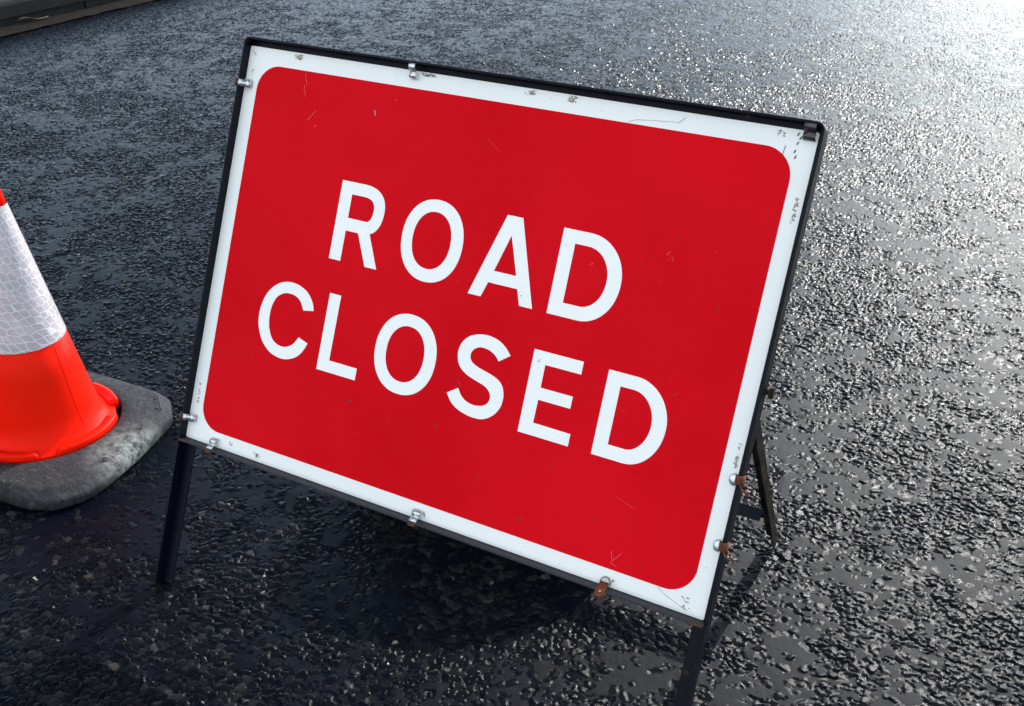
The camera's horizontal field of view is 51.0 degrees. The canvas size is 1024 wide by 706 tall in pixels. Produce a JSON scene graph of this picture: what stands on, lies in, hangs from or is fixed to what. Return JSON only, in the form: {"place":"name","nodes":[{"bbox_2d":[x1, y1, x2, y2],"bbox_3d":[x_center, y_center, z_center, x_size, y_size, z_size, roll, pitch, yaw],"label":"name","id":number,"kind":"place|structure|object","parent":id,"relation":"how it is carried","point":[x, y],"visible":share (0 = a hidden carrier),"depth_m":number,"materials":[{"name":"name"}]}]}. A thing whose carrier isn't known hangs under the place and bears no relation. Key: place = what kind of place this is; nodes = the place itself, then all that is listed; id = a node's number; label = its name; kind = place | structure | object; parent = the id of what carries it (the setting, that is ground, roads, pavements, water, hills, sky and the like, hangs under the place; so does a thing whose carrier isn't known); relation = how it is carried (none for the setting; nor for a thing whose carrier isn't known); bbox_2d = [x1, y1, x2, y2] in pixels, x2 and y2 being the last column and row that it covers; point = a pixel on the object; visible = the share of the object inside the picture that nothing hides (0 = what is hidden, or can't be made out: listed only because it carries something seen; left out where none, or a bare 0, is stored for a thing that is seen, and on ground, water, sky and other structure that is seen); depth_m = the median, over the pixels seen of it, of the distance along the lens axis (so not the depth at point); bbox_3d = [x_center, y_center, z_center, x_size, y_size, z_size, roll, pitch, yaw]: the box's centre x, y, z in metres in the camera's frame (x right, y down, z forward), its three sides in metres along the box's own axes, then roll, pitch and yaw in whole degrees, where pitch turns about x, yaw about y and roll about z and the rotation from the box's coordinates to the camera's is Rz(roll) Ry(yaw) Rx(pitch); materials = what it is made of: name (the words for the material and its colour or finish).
{"place":"outdoors","nodes":[
{"label":"outdoors","id":0,"kind":"place"},
{"bbox_2d":[0,0,1023,705],"bbox_3d":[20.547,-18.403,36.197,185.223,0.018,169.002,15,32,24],"label":"road","id":1,"kind":"structure","parent":0,"point":[888,570],"depth_m":2.67,"materials":[{"name":"grey asphalt"}]},
{"bbox_2d":[0,0,115,26],"bbox_3d":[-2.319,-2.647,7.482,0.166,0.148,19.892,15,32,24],"label":"kerb","id":2,"kind":"structure","parent":1,"relation":"on","point":[13,11],"depth_m":6.46,"materials":[{"name":"concrete"}]},
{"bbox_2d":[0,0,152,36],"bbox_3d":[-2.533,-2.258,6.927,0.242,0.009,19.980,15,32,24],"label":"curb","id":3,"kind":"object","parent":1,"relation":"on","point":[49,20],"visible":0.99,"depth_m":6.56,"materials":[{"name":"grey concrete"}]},
{"bbox_2d":[0,190,172,510],"bbox_3d":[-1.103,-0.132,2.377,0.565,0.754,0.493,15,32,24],"label":"traffic cone","id":4,"kind":"object","parent":1,"relation":"on","point":[73,431],"visible":1,"depth_m":2.40,"materials":[{"name":"plastic"}]},
{"bbox_2d":[154,36,828,705],"bbox_3d":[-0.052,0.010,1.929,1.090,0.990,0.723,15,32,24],"label":"road sign","id":5,"kind":"object","parent":1,"relation":"on","point":[532,322],"visible":1,"depth_m":1.77,"materials":[{"name":"red metal"}]}
]}

